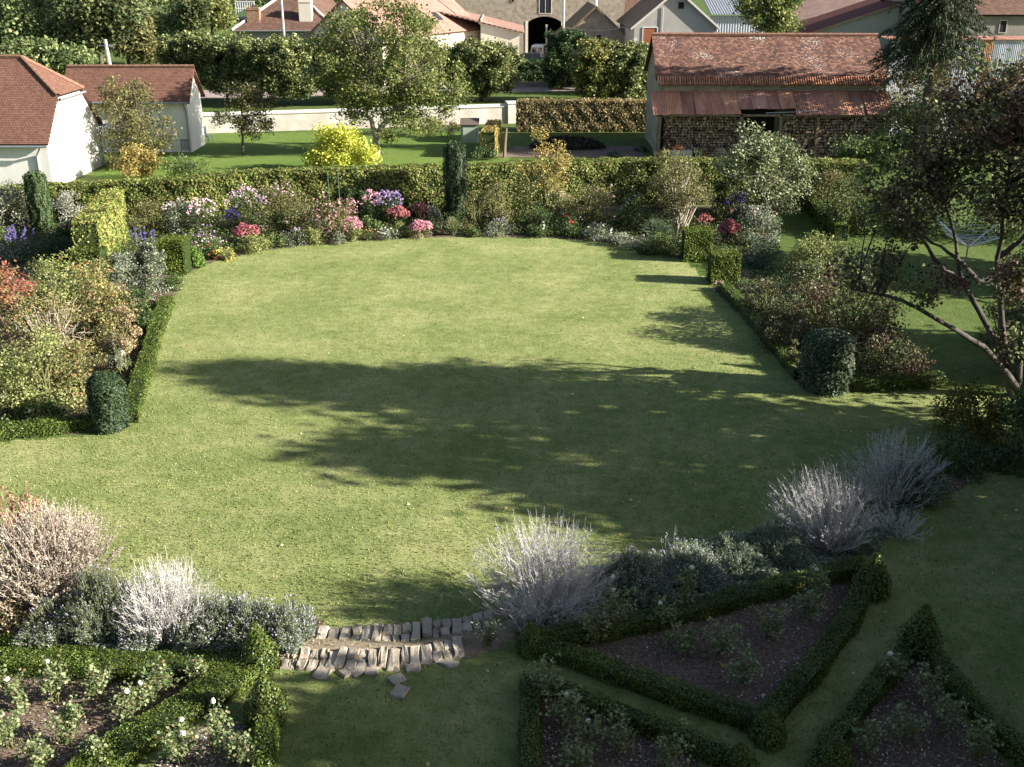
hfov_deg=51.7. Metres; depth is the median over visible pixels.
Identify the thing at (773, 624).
rose bush
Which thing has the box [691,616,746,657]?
rose bush
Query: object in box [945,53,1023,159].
woodside shrub
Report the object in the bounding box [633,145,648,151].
vegetable plant
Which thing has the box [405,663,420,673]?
paving stone
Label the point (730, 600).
box hedge
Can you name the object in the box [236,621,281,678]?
box topiary
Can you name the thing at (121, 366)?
stalks
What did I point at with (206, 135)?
garden chair
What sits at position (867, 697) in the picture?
box hedge
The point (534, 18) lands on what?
arched barn
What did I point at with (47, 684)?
rose bush
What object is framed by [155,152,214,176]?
green shrub
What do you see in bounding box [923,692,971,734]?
rose bush
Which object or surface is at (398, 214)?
sedum
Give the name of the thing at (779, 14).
village tree
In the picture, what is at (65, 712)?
fallen petals
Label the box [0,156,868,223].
tall hedge
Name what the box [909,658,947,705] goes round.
rose bush
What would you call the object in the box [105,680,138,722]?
rose bush
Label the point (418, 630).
stone step
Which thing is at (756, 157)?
shrub tree
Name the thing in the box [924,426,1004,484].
shrub
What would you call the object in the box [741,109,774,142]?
doorway
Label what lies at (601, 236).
flower
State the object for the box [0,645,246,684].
box hedge
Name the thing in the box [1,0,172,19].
village tree
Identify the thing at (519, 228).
ground cover
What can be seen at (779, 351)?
box hedge
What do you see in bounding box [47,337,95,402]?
shrub
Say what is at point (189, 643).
lavender
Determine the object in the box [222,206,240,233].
flower
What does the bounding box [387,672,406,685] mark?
paving stone
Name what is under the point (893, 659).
rose bush
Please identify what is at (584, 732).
rose bush
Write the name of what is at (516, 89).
road
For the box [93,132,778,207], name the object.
back lawn
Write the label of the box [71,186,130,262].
hedge spur
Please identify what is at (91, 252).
clipped block
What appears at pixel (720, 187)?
shrub
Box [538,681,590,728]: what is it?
rose bush
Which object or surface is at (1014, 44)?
sheet metal shed
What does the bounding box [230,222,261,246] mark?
sedum
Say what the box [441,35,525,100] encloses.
lime tree
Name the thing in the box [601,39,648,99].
lime tree
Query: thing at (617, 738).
rose bush
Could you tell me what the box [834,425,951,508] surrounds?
silvery shrub
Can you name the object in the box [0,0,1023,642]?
ground
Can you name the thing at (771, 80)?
stone barn
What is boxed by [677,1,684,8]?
window
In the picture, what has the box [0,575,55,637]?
shrub
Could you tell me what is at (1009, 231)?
shrub
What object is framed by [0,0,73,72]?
village tree
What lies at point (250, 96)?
young tree
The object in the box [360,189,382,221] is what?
flower
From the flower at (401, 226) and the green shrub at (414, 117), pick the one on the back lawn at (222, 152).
the green shrub at (414, 117)
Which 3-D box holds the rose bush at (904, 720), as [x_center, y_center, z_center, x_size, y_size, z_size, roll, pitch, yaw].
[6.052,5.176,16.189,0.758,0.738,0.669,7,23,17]
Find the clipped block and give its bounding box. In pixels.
[67,245,109,281]
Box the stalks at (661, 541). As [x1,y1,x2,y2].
[658,529,677,552]
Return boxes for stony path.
[274,609,537,670]
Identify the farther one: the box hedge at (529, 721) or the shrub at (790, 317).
the shrub at (790, 317)
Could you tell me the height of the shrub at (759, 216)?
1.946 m
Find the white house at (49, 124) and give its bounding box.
[0,54,105,184]
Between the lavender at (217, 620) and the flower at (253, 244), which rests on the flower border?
the flower at (253, 244)
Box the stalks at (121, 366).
[111,331,131,376]
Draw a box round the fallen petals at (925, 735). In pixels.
[856,662,1002,766]
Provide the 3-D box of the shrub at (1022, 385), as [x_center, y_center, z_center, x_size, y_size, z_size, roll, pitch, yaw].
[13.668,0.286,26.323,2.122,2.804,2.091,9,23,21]
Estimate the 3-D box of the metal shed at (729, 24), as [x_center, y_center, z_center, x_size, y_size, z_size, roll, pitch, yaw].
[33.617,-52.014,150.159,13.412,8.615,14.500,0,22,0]
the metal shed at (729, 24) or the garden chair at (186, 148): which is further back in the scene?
the metal shed at (729, 24)
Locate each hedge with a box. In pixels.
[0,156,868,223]
[0,412,92,441]
[0,633,240,658]
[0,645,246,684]
[64,654,267,766]
[124,294,175,422]
[249,710,279,766]
[479,119,501,158]
[515,57,570,81]
[515,97,646,131]
[515,671,543,766]
[527,634,763,733]
[529,670,729,766]
[537,554,871,646]
[717,279,799,379]
[758,569,870,722]
[802,194,850,240]
[802,637,913,766]
[848,369,948,390]
[925,644,1023,766]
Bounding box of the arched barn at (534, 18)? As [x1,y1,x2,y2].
[454,0,624,53]
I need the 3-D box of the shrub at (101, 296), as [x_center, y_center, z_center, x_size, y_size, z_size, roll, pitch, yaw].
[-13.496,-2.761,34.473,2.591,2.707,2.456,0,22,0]
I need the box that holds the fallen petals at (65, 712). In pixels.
[1,674,182,766]
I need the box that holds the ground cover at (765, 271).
[718,269,930,375]
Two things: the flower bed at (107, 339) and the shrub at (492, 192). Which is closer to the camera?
the flower bed at (107, 339)
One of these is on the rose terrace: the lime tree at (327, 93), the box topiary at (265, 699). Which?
the box topiary at (265, 699)
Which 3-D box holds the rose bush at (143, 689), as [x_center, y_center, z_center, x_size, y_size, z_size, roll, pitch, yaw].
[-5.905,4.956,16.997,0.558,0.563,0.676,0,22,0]
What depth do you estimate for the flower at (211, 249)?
44.12 m
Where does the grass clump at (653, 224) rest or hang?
on the flower border
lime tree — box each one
[154,29,221,73]
[192,30,251,101]
[229,31,286,101]
[250,31,321,105]
[314,29,386,103]
[382,36,450,101]
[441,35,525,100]
[539,27,597,89]
[566,36,629,98]
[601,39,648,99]
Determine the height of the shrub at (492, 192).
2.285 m
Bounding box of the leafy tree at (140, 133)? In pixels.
[88,73,183,167]
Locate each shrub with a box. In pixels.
[0,178,31,232]
[0,288,82,363]
[0,324,83,418]
[0,351,18,403]
[0,491,126,617]
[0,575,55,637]
[14,297,100,358]
[18,246,100,319]
[32,233,72,265]
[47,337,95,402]
[48,189,83,224]
[55,256,142,342]
[77,266,111,287]
[104,252,135,282]
[109,304,141,356]
[110,142,164,177]
[110,548,225,644]
[113,249,172,305]
[120,285,155,330]
[122,36,171,64]
[128,198,172,237]
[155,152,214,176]
[161,197,205,234]
[249,179,323,238]
[260,213,286,236]
[301,119,383,167]
[310,193,361,241]
[344,187,373,219]
[390,107,431,133]
[402,116,460,136]
[406,200,431,219]
[458,509,623,631]
[460,189,493,229]
[465,612,508,646]
[467,144,499,159]
[473,181,519,227]
[506,170,576,225]
[511,125,575,215]
[522,201,553,233]
[556,184,617,229]
[607,189,655,231]
[647,149,683,209]
[649,154,718,236]
[704,163,741,208]
[737,201,782,248]
[737,276,786,319]
[740,236,784,269]
[754,307,802,353]
[758,454,885,553]
[775,256,845,328]
[776,228,849,279]
[792,256,909,358]
[804,168,858,214]
[813,167,900,237]
[828,128,931,172]
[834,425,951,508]
[835,238,873,302]
[854,328,936,375]
[869,501,936,540]
[871,181,963,237]
[881,53,975,155]
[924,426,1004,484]
[929,378,1015,445]
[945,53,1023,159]
[952,174,1023,244]
[976,292,1023,344]
[991,387,1023,473]
[998,304,1023,375]
[1000,249,1023,285]
[1014,379,1023,429]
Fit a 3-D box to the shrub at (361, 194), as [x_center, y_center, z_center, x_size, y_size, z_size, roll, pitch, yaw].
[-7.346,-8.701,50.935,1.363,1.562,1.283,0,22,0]
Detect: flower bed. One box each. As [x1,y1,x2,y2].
[0,274,183,434]
[713,269,923,391]
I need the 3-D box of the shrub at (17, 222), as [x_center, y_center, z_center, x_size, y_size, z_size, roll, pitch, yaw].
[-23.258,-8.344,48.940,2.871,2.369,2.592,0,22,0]
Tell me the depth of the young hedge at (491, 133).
66.73 m
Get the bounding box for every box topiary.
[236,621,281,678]
[242,672,292,733]
[515,620,543,660]
[719,741,760,766]
[745,705,788,753]
[817,735,855,766]
[851,552,892,604]
[894,604,944,665]
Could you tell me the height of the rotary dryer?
1.925 m
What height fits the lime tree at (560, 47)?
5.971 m
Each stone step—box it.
[280,636,464,671]
[310,611,492,641]
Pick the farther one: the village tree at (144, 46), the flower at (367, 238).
the village tree at (144, 46)
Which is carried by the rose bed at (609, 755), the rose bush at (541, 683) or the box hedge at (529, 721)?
the rose bush at (541, 683)
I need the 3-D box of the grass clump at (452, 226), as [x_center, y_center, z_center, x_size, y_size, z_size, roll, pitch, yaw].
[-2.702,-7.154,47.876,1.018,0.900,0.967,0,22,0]
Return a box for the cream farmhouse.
[305,0,480,85]
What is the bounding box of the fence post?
[503,128,507,157]
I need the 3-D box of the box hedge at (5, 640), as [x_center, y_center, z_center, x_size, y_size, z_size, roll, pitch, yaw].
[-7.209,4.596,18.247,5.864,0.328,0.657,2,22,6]
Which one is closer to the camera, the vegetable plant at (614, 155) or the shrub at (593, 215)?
the shrub at (593, 215)
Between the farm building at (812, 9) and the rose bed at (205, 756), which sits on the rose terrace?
the rose bed at (205, 756)
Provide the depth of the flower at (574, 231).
47.77 m
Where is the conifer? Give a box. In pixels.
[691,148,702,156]
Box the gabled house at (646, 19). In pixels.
[616,0,720,45]
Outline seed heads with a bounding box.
[0,481,49,540]
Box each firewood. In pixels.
[660,117,745,155]
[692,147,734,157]
[781,117,887,156]
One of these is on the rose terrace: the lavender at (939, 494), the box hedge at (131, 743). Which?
the box hedge at (131, 743)
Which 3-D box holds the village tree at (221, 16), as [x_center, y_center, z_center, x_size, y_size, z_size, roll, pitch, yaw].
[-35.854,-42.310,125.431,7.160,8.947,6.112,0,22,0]
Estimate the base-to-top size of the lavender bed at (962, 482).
0.340 m
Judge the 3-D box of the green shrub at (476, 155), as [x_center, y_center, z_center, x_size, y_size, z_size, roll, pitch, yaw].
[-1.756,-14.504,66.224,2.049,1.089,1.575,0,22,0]
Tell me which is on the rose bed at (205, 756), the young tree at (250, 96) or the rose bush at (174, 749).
the rose bush at (174, 749)
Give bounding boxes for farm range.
[880,0,1023,85]
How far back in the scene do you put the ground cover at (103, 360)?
33.26 m
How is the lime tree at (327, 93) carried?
on the ground at (524, 138)
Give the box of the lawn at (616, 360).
[0,236,1023,627]
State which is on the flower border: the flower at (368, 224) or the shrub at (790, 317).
the flower at (368, 224)
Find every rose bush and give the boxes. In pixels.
[0,664,31,712]
[0,697,29,749]
[14,729,58,766]
[31,649,70,704]
[43,694,88,747]
[72,659,118,704]
[75,730,112,766]
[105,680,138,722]
[128,655,179,695]
[128,672,161,710]
[152,713,204,765]
[178,647,210,684]
[200,695,241,752]
[218,728,261,766]
[524,653,566,706]
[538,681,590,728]
[554,726,601,766]
[562,703,609,748]
[577,598,614,645]
[598,572,637,626]
[598,704,638,754]
[644,595,682,627]
[651,717,695,766]
[660,616,699,653]
[672,564,698,603]
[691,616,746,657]
[724,642,763,684]
[748,600,791,640]
[788,588,827,623]
[801,559,831,602]
[849,715,894,757]
[878,643,913,689]
[882,695,931,744]
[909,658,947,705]
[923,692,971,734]
[961,712,1005,762]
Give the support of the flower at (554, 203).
on the flower border
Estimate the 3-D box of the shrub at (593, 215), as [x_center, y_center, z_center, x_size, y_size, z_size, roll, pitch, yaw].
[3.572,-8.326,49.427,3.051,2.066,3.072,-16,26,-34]
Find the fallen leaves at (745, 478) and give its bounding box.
[133,302,1022,765]
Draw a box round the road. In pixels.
[201,86,579,99]
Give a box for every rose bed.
[0,673,189,766]
[149,720,255,766]
[537,698,701,766]
[571,579,850,708]
[850,662,1011,766]
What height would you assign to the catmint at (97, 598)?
1.423 m
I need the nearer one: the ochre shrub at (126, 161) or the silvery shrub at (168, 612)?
the silvery shrub at (168, 612)
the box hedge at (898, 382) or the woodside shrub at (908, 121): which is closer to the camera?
the box hedge at (898, 382)
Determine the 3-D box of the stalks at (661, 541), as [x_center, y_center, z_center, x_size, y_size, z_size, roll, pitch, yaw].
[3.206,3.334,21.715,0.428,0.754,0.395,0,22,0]
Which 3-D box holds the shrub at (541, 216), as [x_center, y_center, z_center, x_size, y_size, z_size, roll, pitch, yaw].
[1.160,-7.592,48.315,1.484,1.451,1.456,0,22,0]
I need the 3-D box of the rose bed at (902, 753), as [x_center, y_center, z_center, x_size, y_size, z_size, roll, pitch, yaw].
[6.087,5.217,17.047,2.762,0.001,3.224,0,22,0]
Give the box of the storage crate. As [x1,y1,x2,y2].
[670,145,691,157]
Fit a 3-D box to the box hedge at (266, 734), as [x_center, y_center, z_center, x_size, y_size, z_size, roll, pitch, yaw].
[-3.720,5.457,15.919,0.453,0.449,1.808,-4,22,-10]
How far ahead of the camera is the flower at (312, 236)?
46.27 m
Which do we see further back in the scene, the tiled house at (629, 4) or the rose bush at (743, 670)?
the tiled house at (629, 4)
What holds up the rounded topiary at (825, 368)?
on the flower bed at (744, 272)
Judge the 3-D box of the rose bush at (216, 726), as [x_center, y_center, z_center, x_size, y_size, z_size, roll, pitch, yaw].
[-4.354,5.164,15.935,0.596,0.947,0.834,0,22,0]
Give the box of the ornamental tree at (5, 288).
[0,258,43,351]
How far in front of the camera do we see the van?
131.57 m
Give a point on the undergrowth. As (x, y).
(16, 412)
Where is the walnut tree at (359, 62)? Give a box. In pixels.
[293,0,474,155]
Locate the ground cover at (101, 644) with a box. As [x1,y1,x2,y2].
[0,598,281,656]
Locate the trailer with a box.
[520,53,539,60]
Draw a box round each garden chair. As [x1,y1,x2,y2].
[180,139,189,156]
[204,126,212,141]
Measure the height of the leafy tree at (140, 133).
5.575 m
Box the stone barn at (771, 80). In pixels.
[644,32,893,157]
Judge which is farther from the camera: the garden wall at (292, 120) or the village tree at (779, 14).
the village tree at (779, 14)
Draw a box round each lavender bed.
[0,579,322,649]
[496,472,970,638]
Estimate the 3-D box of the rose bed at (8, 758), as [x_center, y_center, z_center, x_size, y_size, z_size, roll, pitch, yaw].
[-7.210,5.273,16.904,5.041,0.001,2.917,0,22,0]
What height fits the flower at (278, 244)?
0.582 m
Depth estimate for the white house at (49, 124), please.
57.98 m
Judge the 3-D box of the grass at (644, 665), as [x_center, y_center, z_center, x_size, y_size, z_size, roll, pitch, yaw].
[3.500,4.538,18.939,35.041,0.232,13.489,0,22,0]
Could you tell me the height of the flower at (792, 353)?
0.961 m
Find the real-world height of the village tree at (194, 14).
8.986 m
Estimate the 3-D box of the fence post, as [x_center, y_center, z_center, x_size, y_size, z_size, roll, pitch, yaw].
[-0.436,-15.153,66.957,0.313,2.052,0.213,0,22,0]
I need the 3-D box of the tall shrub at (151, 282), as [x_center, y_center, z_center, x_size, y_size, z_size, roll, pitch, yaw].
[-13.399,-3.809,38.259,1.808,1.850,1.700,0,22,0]
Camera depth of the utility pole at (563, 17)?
117.13 m
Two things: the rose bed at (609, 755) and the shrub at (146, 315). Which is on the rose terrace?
the rose bed at (609, 755)
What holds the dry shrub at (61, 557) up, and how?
on the lavender bed at (321, 621)
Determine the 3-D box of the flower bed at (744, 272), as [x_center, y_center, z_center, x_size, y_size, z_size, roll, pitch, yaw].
[9.883,-2.211,36.638,4.223,0.001,13.235,-2,22,-5]
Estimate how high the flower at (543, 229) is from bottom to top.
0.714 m
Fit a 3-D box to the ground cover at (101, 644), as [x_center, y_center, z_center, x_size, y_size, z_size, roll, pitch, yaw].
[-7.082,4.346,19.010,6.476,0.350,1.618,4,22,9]
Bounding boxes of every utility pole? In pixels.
[99,39,111,64]
[280,0,284,35]
[562,0,564,28]
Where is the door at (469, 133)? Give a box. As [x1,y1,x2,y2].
[463,127,475,141]
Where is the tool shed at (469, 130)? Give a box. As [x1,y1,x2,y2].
[460,118,478,142]
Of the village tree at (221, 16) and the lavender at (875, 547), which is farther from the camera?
the village tree at (221, 16)
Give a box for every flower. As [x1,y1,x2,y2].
[0,224,35,264]
[53,215,77,240]
[107,350,127,372]
[129,226,158,266]
[157,272,183,290]
[183,224,225,253]
[186,197,221,234]
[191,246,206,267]
[203,243,222,259]
[212,247,234,261]
[222,183,268,228]
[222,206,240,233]
[236,230,272,254]
[260,232,293,247]
[278,227,306,247]
[303,227,326,245]
[330,231,346,244]
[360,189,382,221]
[361,228,379,240]
[362,215,380,235]
[374,189,402,222]
[376,227,399,240]
[392,221,412,236]
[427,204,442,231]
[463,225,481,236]
[482,217,516,237]
[524,223,555,237]
[547,191,565,222]
[547,214,584,238]
[582,221,613,241]
[605,230,633,247]
[622,234,649,249]
[633,242,658,254]
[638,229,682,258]
[704,194,736,222]
[714,280,722,292]
[731,191,752,222]
[785,339,803,366]
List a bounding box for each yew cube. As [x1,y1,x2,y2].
[156,234,193,274]
[680,226,713,262]
[706,248,741,285]
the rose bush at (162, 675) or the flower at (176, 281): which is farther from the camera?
the flower at (176, 281)
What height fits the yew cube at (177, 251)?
1.468 m
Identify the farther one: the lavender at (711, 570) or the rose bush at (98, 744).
the lavender at (711, 570)
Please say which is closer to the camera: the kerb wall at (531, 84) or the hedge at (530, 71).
the kerb wall at (531, 84)
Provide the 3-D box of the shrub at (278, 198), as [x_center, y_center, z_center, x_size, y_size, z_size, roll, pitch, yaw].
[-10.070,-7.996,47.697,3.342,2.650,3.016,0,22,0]
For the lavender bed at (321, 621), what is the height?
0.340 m
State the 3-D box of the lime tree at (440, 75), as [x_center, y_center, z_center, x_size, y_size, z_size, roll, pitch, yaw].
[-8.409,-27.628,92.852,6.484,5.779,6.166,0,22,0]
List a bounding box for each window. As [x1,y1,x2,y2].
[539,0,551,13]
[596,34,601,40]
[642,27,657,45]
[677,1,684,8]
[998,20,1007,32]
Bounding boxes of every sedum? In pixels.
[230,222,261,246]
[344,216,362,241]
[384,205,409,225]
[408,219,433,238]
[696,213,712,227]
[717,218,742,245]
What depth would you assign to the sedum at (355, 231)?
46.81 m
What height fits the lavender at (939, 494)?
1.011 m
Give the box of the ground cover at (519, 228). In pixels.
[0,204,762,276]
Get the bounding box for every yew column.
[22,170,53,231]
[442,140,467,220]
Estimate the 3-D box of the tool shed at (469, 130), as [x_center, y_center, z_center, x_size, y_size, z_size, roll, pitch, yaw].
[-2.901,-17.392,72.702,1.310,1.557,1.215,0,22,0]
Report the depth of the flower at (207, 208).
47.53 m
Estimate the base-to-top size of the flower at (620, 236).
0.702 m
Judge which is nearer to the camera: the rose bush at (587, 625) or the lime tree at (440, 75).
the rose bush at (587, 625)
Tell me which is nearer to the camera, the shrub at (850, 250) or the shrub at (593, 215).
the shrub at (850, 250)
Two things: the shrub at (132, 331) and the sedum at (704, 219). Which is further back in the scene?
the sedum at (704, 219)
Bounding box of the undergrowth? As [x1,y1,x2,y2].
[0,396,68,423]
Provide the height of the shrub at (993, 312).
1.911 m
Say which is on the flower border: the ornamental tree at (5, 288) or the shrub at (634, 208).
the shrub at (634, 208)
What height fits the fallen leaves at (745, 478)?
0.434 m
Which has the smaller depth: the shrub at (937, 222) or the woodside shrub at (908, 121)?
the shrub at (937, 222)
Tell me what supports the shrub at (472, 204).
on the flower border
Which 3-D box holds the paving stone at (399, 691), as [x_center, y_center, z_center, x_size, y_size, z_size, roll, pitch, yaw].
[-1.839,5.074,17.391,0.266,0.098,0.324,7,23,18]
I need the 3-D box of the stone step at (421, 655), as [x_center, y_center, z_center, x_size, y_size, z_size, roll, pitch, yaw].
[-2.404,4.804,18.275,3.189,0.357,0.885,-2,22,-6]
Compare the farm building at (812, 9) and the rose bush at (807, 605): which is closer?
the rose bush at (807, 605)
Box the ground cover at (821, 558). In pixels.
[508,502,927,631]
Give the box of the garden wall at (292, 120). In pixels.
[202,101,515,132]
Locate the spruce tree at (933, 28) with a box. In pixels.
[866,0,1001,162]
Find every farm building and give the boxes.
[779,0,899,90]
[788,0,863,23]
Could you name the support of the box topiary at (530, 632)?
on the rose terrace
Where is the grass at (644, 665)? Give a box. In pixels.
[0,469,1023,766]
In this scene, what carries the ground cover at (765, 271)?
on the flower bed at (744, 272)
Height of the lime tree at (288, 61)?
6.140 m
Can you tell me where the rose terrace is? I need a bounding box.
[1,471,1023,766]
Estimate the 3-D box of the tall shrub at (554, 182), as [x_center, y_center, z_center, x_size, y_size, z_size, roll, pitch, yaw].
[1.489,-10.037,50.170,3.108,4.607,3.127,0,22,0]
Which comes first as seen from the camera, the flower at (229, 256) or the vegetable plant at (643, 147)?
the flower at (229, 256)
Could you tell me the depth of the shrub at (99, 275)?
39.00 m
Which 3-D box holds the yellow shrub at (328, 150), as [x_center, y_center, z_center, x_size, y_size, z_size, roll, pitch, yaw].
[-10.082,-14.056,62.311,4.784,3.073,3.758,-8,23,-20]
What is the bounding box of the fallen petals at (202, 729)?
[153,722,253,766]
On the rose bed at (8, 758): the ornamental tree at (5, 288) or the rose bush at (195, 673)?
the rose bush at (195, 673)
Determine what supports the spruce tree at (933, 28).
on the ground at (524, 138)
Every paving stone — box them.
[312,664,332,679]
[337,668,351,678]
[346,660,367,677]
[364,667,378,675]
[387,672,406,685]
[390,683,410,698]
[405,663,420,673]
[438,657,458,668]
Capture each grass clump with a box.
[442,216,462,234]
[639,217,671,242]
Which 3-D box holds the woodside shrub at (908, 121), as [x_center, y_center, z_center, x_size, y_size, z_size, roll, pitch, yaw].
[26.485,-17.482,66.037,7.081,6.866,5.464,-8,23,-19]
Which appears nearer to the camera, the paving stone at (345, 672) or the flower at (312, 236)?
the paving stone at (345, 672)
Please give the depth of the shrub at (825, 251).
41.27 m
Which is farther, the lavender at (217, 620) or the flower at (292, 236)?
the flower at (292, 236)
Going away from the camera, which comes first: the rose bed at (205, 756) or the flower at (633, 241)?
the rose bed at (205, 756)
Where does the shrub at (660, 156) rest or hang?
on the flower border
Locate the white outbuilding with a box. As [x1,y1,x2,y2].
[65,64,205,151]
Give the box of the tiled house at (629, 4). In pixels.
[624,0,639,13]
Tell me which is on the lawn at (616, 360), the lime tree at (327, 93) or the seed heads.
the seed heads
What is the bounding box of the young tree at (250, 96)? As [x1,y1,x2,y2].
[209,78,279,155]
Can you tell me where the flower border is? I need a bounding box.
[0,206,768,289]
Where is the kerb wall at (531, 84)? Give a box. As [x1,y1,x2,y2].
[513,82,573,86]
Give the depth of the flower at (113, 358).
31.75 m
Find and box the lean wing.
[437,11,524,58]
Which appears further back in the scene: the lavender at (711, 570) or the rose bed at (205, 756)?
the lavender at (711, 570)
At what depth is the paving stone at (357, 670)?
17.89 m
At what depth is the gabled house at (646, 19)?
111.92 m
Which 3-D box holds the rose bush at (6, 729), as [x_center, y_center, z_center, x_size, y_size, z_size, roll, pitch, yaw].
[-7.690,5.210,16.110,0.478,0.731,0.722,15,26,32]
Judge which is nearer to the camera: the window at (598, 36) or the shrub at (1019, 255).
the shrub at (1019, 255)
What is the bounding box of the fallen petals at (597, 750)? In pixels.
[539,701,700,766]
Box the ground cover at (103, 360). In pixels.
[0,285,161,422]
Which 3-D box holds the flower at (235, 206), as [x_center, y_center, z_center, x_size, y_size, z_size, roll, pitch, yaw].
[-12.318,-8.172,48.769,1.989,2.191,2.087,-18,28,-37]
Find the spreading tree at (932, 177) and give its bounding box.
[816,40,1023,396]
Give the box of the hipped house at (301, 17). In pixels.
[231,0,336,65]
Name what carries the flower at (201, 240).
on the flower border
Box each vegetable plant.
[606,150,620,156]
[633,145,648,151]
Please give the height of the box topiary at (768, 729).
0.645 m
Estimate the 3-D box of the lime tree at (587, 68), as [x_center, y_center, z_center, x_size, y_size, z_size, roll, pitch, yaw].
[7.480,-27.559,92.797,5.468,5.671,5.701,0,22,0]
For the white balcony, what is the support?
attached to the hipped house at (301, 17)
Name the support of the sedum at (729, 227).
on the flower border
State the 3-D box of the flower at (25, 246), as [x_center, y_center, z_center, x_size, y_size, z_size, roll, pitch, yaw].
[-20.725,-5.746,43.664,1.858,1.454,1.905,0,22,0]
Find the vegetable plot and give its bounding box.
[498,146,645,156]
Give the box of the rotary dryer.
[940,221,998,275]
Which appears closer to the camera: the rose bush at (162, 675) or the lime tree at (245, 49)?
the rose bush at (162, 675)
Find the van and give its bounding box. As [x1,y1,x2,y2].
[530,44,545,58]
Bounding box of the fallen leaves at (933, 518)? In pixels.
[831,423,1023,519]
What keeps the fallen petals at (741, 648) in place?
on the rose bed at (791, 643)
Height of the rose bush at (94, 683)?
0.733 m
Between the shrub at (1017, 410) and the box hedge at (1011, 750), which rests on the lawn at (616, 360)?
the shrub at (1017, 410)
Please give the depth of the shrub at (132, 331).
33.15 m
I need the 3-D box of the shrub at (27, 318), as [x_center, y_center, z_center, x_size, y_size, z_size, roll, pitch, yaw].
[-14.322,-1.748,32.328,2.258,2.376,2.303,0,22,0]
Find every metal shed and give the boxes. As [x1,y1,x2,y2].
[703,0,766,32]
[881,36,1023,137]
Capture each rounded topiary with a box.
[85,370,129,434]
[797,328,857,397]
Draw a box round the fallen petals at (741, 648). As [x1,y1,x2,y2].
[586,585,844,703]
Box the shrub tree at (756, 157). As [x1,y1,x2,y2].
[709,118,821,224]
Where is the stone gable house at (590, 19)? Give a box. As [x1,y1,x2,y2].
[554,0,624,57]
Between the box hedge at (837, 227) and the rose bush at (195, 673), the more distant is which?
the box hedge at (837, 227)
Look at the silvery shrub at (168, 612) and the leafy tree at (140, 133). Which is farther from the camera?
the leafy tree at (140, 133)
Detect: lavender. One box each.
[163,584,250,650]
[167,615,205,652]
[215,590,290,651]
[266,594,319,653]
[594,546,681,610]
[660,537,736,593]
[700,530,778,580]
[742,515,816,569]
[817,513,882,553]
[877,458,956,505]
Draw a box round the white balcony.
[235,1,254,21]
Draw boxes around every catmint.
[8,591,95,650]
[48,559,150,644]
[113,617,167,652]
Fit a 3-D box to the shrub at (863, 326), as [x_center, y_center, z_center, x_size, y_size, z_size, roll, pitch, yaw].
[10.920,-2.504,33.513,3.687,2.941,3.531,-19,28,-39]
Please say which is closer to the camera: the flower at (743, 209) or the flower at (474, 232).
the flower at (474, 232)
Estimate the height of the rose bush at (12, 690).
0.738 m
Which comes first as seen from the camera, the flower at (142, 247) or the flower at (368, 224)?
the flower at (142, 247)
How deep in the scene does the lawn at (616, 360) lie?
28.21 m
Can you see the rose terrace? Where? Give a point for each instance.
(949, 565)
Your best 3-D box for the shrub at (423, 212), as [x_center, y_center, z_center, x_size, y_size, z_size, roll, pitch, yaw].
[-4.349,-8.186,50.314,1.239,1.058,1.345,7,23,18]
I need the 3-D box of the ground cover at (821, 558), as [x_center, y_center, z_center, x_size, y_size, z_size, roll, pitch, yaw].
[4.758,3.610,20.780,10.434,0.293,1.361,-10,24,-24]
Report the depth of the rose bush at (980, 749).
15.78 m
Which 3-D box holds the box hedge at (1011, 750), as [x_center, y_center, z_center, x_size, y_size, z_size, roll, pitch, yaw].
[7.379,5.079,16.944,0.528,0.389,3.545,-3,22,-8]
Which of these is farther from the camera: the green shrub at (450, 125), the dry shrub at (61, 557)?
the green shrub at (450, 125)
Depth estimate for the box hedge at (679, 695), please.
17.26 m
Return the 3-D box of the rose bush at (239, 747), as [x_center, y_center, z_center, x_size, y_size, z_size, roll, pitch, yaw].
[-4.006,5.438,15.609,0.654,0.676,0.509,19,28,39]
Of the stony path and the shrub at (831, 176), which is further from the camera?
the shrub at (831, 176)
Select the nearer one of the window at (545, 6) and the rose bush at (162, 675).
the rose bush at (162, 675)
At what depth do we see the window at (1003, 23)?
92.96 m
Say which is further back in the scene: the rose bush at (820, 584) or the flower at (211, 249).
the flower at (211, 249)
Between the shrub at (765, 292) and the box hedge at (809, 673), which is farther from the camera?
the shrub at (765, 292)
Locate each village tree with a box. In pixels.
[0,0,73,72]
[0,31,103,75]
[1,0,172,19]
[51,0,151,64]
[108,1,160,64]
[146,4,189,39]
[156,0,268,12]
[167,0,213,32]
[203,0,239,36]
[250,0,339,5]
[728,0,810,32]
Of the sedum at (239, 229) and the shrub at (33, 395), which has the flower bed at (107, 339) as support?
the shrub at (33, 395)
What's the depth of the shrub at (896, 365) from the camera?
31.10 m
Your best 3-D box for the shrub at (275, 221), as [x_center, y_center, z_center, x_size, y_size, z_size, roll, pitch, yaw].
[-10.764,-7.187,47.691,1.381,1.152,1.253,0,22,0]
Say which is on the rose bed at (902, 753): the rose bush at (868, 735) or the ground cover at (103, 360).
the rose bush at (868, 735)
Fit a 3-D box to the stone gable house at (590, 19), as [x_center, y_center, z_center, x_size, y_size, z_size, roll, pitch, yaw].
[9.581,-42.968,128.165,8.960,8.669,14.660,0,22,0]
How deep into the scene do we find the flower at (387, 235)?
47.19 m

